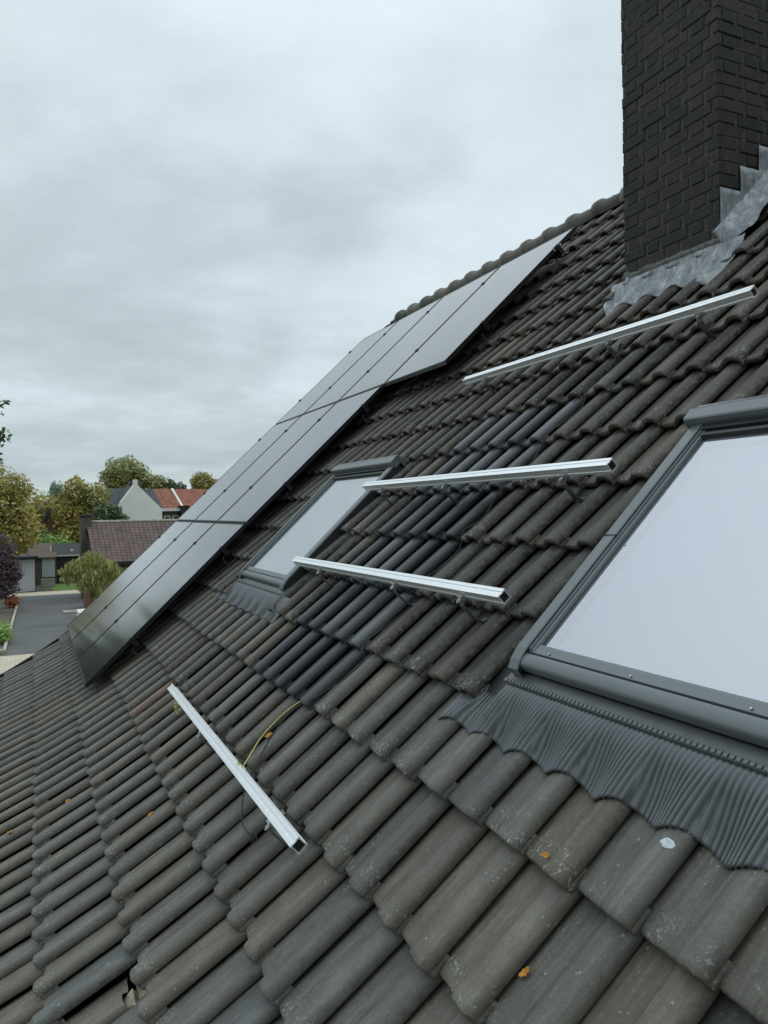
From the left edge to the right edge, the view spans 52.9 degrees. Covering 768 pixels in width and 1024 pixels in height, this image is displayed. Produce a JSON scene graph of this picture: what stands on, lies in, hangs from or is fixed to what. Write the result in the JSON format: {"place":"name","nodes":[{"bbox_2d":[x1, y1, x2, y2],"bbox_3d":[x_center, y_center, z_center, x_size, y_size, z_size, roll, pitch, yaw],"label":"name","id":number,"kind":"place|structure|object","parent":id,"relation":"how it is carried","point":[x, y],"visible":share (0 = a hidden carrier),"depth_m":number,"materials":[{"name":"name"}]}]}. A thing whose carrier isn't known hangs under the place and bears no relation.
{"place":"outdoors","nodes":[
{"label":"outdoors","id":0,"kind":"place"},
{"bbox_2d":[0,654,32,673],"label":"pavement","id":1,"kind":"structure","parent":0,"point":[8,662],"depth_m":26.57,"materials":[{"name":"beige concrete"}]},
{"bbox_2d":[0,553,37,592],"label":"flat roofed garage","id":2,"kind":"structure","parent":0,"point":[27,581],"depth_m":50.01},
{"bbox_2d":[0,559,34,592],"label":"garage door","id":3,"kind":"structure","parent":2,"relation":"in","point":[27,583],"depth_m":50.01,"materials":[{"name":"white metal"}]},
{"bbox_2d":[0,523,64,655],"bbox_3d":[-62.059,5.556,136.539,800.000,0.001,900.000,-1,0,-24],"label":"ground","id":4,"kind":"structure","parent":0,"point":[39,588],"depth_m":51.14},
{"bbox_2d":[0,400,12,464],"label":"tall tree","id":5,"kind":"object","parent":4,"relation":"on","point":[2,435],"visible":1,"depth_m":19.91,"materials":[{"name":"green plant"}]},
{"bbox_2d":[0,597,17,648],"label":"flower bed","id":6,"kind":"object","parent":4,"relation":"on","point":[6,613],"visible":0.5,"depth_m":39.32,"materials":[{"name":"soil"}]},
{"bbox_2d":[0,619,14,643],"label":"hydrangea","id":7,"kind":"object","parent":6,"relation":"on","point":[5,632],"visible":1,"depth_m":30.15,"materials":[{"name":"green plant"}]},
{"bbox_2d":[0,531,23,601],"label":"copper beech","id":8,"kind":"object","parent":6,"relation":"on","point":[12,574],"visible":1,"depth_m":39.48,"materials":[{"name":"purple plant"}]},
{"bbox_2d":[3,594,21,607],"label":"rust shrub","id":9,"kind":"object","parent":6,"relation":"on","point":[12,602],"visible":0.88,"depth_m":41.58,"materials":[{"name":"red plant"}]},
{"bbox_2d":[0,465,46,556],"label":"chestnut tree","id":10,"kind":"object","parent":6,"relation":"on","point":[14,494],"visible":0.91,"depth_m":44.21,"materials":[{"name":"green plant"}]},
{"bbox_2d":[3,595,20,651],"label":"kerb","id":11,"kind":"structure","parent":4,"relation":"on","point":[11,626],"depth_m":35.81,"materials":[{"name":"concrete"}]},
{"bbox_2d":[0,486,69,550],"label":"background tree","id":12,"kind":"object","parent":4,"relation":"on","point":[43,505],"visible":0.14,"depth_m":70.69,"materials":[{"name":"green plant"}]},
{"bbox_2d":[28,542,56,584],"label":"garage","id":13,"kind":"structure","parent":4,"relation":"on","point":[45,564],"depth_m":55.37,"materials":[{"name":"grey brick"}]},
{"bbox_2d":[42,558,54,576],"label":"garage door","id":14,"kind":"structure","parent":13,"relation":"in","point":[48,564],"depth_m":55.29,"materials":[{"name":"white metal"}]},
{"bbox_2d":[41,578,54,586],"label":"wall","id":15,"kind":"structure","parent":4,"relation":"on","point":[47,582],"depth_m":53.72,"materials":[{"name":"stone"}]},
{"bbox_2d":[35,529,71,543],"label":"round bush","id":16,"kind":"object","parent":4,"relation":"on","point":[48,538],"visible":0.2,"depth_m":59.59,"materials":[{"name":"green plant"}]},
{"bbox_2d":[35,492,76,542],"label":"brick house","id":17,"kind":"structure","parent":4,"relation":"on","point":[50,523],"depth_m":70.11,"materials":[{"name":"brown tile"}]},
{"bbox_2d":[49,480,63,499],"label":"poplar","id":18,"kind":"object","parent":4,"relation":"on","point":[54,488],"visible":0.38,"depth_m":119.33,"materials":[{"name":"green plant"}]},
{"bbox_2d":[53,543,79,582],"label":"black shed","id":19,"kind":"structure","parent":4,"relation":"on","point":[67,552],"depth_m":56.58,"materials":[{"name":"grey tile"}]},
{"bbox_2d":[49,474,111,542],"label":"lime tree","id":20,"kind":"object","parent":4,"relation":"on","point":[79,503],"visible":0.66,"depth_m":64.28,"materials":[{"name":"green plant"}]},
{"bbox_2d":[91,502,130,519],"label":"lime tree","id":21,"kind":"object","parent":4,"relation":"on","point":[115,512],"visible":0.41,"depth_m":54.58,"materials":[{"name":"green plant"}]},
{"bbox_2d":[97,454,154,488],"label":"lime tree","id":22,"kind":"object","parent":4,"relation":"on","point":[113,477],"visible":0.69,"depth_m":93.82,"materials":[{"name":"green plant"}]},
{"bbox_2d":[78,515,176,598],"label":"brown roofed garage","id":23,"kind":"structure","parent":4,"relation":"on","point":[124,544],"depth_m":45.85,"materials":[{"name":"brown tile"}]},
{"bbox_2d":[147,474,169,488],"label":"lime tree","id":24,"kind":"object","parent":4,"relation":"on","point":[159,482],"visible":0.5,"depth_m":94.40,"materials":[{"name":"green plant"}]},
{"bbox_2d":[153,489,180,518],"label":"orange roofed house","id":25,"kind":"structure","parent":4,"relation":"on","point":[169,502],"depth_m":71.97,"materials":[{"name":"orange tile"}]},
{"bbox_2d":[165,477,186,488],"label":"lime tree","id":26,"kind":"object","parent":4,"relation":"on","point":[174,485],"visible":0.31,"depth_m":94.78,"materials":[{"name":"green plant"}]},
{"bbox_2d":[189,471,218,488],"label":"lime tree","id":27,"kind":"object","parent":4,"relation":"on","point":[197,481],"visible":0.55,"depth_m":94.36,"materials":[{"name":"green plant"}]},
{"bbox_2d":[0,0,767,1023],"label":"house","id":28,"kind":"structure","parent":4,"relation":"on","point":[434,774],"depth_m":2.90,"materials":[{"name":"tile"}]},
{"bbox_2d":[132,640,147,655],"bbox_3d":[-2.652,1.102,7.796,0.182,0.139,3.524,-1,0,-24],"label":"panel rail","id":29,"kind":"object","parent":28,"relation":"attached to","point":[135,643],"visible":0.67,"depth_m":6.21,"materials":[{"name":"black metal"}]},
{"bbox_2d":[67,521,191,640],"bbox_3d":[-2.957,0.748,8.952,1.313,1.258,1.169,-1,0,-24],"label":"solar panel","id":30,"kind":"object","parent":29,"relation":"attached to","point":[107,596],"visible":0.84,"depth_m":8.89,"materials":[{"name":"black glass"}]},
{"bbox_2d":[71,522,214,658],"bbox_3d":[-2.476,0.744,7.896,1.313,1.258,1.169,-1,0,-24],"label":"solar panel","id":31,"kind":"object","parent":29,"relation":"attached to","point":[94,630],"visible":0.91,"depth_m":7.83,"materials":[{"name":"black glass"}]},
{"bbox_2d":[77,523,246,687],"bbox_3d":[-1.989,0.740,6.827,1.313,1.258,1.199,-1,0,-24],"label":"solar panel","id":32,"kind":"object","parent":29,"relation":"attached to","point":[140,615],"visible":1,"depth_m":6.67,"materials":[{"name":"black glass"}]},
{"bbox_2d":[220,549,238,564],"bbox_3d":[-1.991,0.388,8.099,0.182,0.143,3.524,-1,0,-24],"label":"panel rail","id":33,"kind":"object","parent":28,"relation":"attached to","point":[225,552],"visible":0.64,"depth_m":6.51,"materials":[{"name":"black metal"}]},
{"bbox_2d":[167,684,309,854],"bbox_3d":[-0.663,1.092,3.523,0.275,0.167,2.390,-1,0,-24],"label":"mounting rail","id":34,"kind":"object","parent":28,"relation":"attached to","point":[292,837],"visible":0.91,"depth_m":2.89,"materials":[{"name":"metal"}]},
{"bbox_2d":[174,702,181,714],"bbox_3d":[-1.139,1.093,4.294,0.048,0.059,0.112,-1,0,-24],"label":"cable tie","id":35,"kind":"object","parent":34,"relation":"attached to","point":[176,706],"visible":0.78,"depth_m":4.28,"materials":[{"name":"yellow plastic"}]},
{"bbox_2d":[237,701,299,769],"bbox_3d":[-0.501,0.935,3.271,0.102,0.206,0.416,-1,0,31],"label":"cable","id":36,"kind":"object","parent":28,"relation":"attached to","point":[238,763],"visible":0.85,"depth_m":3.31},
{"bbox_2d":[241,703,301,843],"bbox_3d":[-0.478,1.003,3.078,0.176,0.344,0.693,-1,0,9],"label":"cable","id":37,"kind":"object","parent":28,"relation":"attached to","point":[254,835],"visible":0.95,"depth_m":3.04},
{"bbox_2d":[282,485,294,500],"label":"panel rail","id":38,"kind":"object","parent":28,"relation":"attached to","point":[289,488],"visible":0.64,"depth_m":6.74,"materials":[{"name":"black metal"}]},
{"bbox_2d":[177,415,301,521],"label":"solar panel","id":39,"kind":"object","parent":38,"relation":"attached to","point":[230,476],"visible":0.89,"depth_m":9.43,"materials":[{"name":"black glass"}]},
{"bbox_2d":[195,402,336,522],"bbox_3d":[-1.309,-0.521,8.433,1.313,1.258,1.169,-1,0,-24],"label":"solar panel","id":40,"kind":"object","parent":38,"relation":"attached to","point":[226,500],"visible":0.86,"depth_m":8.36,"materials":[{"name":"black glass"}]},
{"bbox_2d":[217,385,383,524],"bbox_3d":[-0.823,-0.526,7.363,1.313,1.258,1.199,-1,0,-24],"label":"solar panel","id":41,"kind":"object","parent":38,"relation":"attached to","point":[277,478],"visible":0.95,"depth_m":7.21,"materials":[{"name":"black glass"}]},
{"bbox_2d":[357,407,371,422],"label":"panel rail","id":42,"kind":"object","parent":28,"relation":"attached to","point":[365,411],"visible":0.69,"depth_m":7.05,"materials":[{"name":"black metal"}]},
{"bbox_2d":[292,556,510,622],"bbox_3d":[0.030,0.355,3.814,0.273,0.168,2.350,-1,0,-24],"label":"mounting rail","id":43,"kind":"object","parent":28,"relation":"attached to","point":[463,592],"visible":0.94,"depth_m":3.28,"materials":[{"name":"metal"}]},
{"bbox_2d":[310,343,621,701],"bbox_3d":[0.452,-0.017,3.687,1.696,1.670,0.119,-1,0,-20],"label":"cable","id":44,"kind":"object","parent":28,"relation":"attached to","point":[616,353],"visible":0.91,"depth_m":3.65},
{"bbox_2d":[475,324,500,341],"bbox_3d":[-0.077,-1.429,8.341,0.182,0.143,4.684,-1,0,-24],"label":"panel rail","id":45,"kind":"object","parent":28,"relation":"attached to","point":[487,327],"visible":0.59,"depth_m":6.22,"materials":[{"name":"black metal"}]},
{"bbox_2d":[276,320,398,423],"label":"solar panel","id":46,"kind":"object","parent":45,"relation":"attached to","point":[315,393],"visible":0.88,"depth_m":9.97,"materials":[{"name":"black glass"}]},
{"bbox_2d":[304,297,442,413],"bbox_3d":[-0.142,-1.787,8.969,1.313,1.258,1.169,-1,0,-24],"label":"solar panel","id":47,"kind":"object","parent":45,"relation":"attached to","point":[355,373],"visible":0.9,"depth_m":8.90,"materials":[{"name":"black glass"}]},
{"bbox_2d":[339,267,498,400],"bbox_3d":[0.338,-1.791,7.913,1.313,1.258,1.169,-1,0,-24],"label":"solar panel","id":48,"kind":"object","parent":45,"relation":"attached to","point":[417,335],"visible":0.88,"depth_m":7.84,"materials":[{"name":"black glass"}]},
{"bbox_2d":[384,227,576,385],"bbox_3d":[0.825,-1.796,6.844,1.313,1.258,1.199,-1,0,-24],"label":"solar panel","id":49,"kind":"object","parent":45,"relation":"attached to","point":[462,326],"visible":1,"depth_m":6.69,"materials":[{"name":"black glass"}]},
{"bbox_2d":[362,458,617,504],"bbox_3d":[0.464,-0.118,4.019,0.273,0.168,2.360,-1,0,-24],"label":"mounting rail","id":50,"kind":"object","parent":28,"relation":"attached to","point":[564,471],"visible":0.87,"depth_m":3.50,"materials":[{"name":"metal"}]},
{"bbox_2d":[518,966,529,976],"bbox_3d":[0.304,0.998,1.676,0.023,0.024,0.017,-1,0,34],"label":"fallen leaf","id":51,"kind":"object","parent":28,"relation":"on","point":[524,972],"visible":1,"depth_m":1.68,"materials":[{"name":"orange plant"}]},
{"bbox_2d":[541,852,549,857],"bbox_3d":[0.384,0.812,1.828,0.012,0.012,0.025,-1,0,-24],"label":"fallen leaf","id":52,"kind":"object","parent":28,"relation":"on","point":[545,855],"visible":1,"depth_m":1.83,"materials":[{"name":"orange plant"}]},
{"bbox_2d":[546,247,563,264],"bbox_3d":[0.583,-2.145,8.644,0.182,0.143,4.684,-1,0,-24],"label":"panel rail","id":53,"kind":"object","parent":28,"relation":"attached to","point":[560,251],"visible":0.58,"depth_m":6.53,"materials":[{"name":"black metal"}]},
{"bbox_2d":[462,285,758,393],"bbox_3d":[1.149,-0.861,4.333,0.273,0.168,2.360,-1,0,-24],"label":"mounting rail","id":54,"kind":"object","parent":28,"relation":"attached to","point":[699,310],"visible":0.87,"depth_m":3.86,"materials":[{"name":"metal"}]},
{"bbox_2d":[660,838,674,847],"bbox_3d":[0.603,0.705,1.645,0.019,0.014,0.035,-1,0,-24],"label":"bird dropping","id":55,"kind":"object","parent":28,"relation":"on","point":[667,843],"visible":1,"depth_m":1.64,"materials":[{"name":"white"}]},
{"bbox_2d":[9,590,79,596],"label":"path","id":56,"kind":"structure","parent":0,"point":[48,593],"depth_m":49.28,"materials":[{"name":"beige concrete"}]},
{"bbox_2d":[6,593,84,655],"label":"driveway","id":57,"kind":"structure","parent":0,"point":[41,622],"depth_m":36.54,"materials":[{"name":"grey asphalt"}]},
{"bbox_2d":[63,609,76,612],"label":"boards","id":58,"kind":"object","parent":57,"relation":"on","point":[70,611],"visible":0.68,"depth_m":39.29,"materials":[{"name":"wood"}]},
{"bbox_2d":[83,590,92,608],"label":"brick pillar","id":59,"kind":"structure","parent":57,"relation":"on","point":[87,599],"depth_m":39.88,"materials":[{"name":"brown brick"}]},
{"bbox_2d":[57,550,126,601],"bbox_3d":[-13.449,3.433,36.007,3.314,3.353,1.476,-1,0,-24],"label":"sumac tree","id":60,"kind":"object","parent":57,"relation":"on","point":[86,563],"visible":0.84,"depth_m":35.69,"materials":[{"name":"green plant"}]},
{"bbox_2d":[52,583,78,590],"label":"lawn","id":61,"kind":"structure","parent":0,"point":[60,587],"depth_m":52.94,"materials":[{"name":"green plant"}]},
{"bbox_2d":[91,480,162,519],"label":"slate house","id":62,"kind":"structure","parent":0,"point":[134,500],"depth_m":69.49,"materials":[{"name":"white paint"}]},
{"bbox_2d":[171,488,207,516],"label":"pantiled house","id":63,"kind":"structure","parent":0,"point":[187,499],"depth_m":73.88,"materials":[{"name":"tile"}]},
{"bbox_2d":[0,0,623,516],"label":"sky","id":64,"kind":"structure","parent":0,"point":[206,206],"materials":[{"name":"grey"}]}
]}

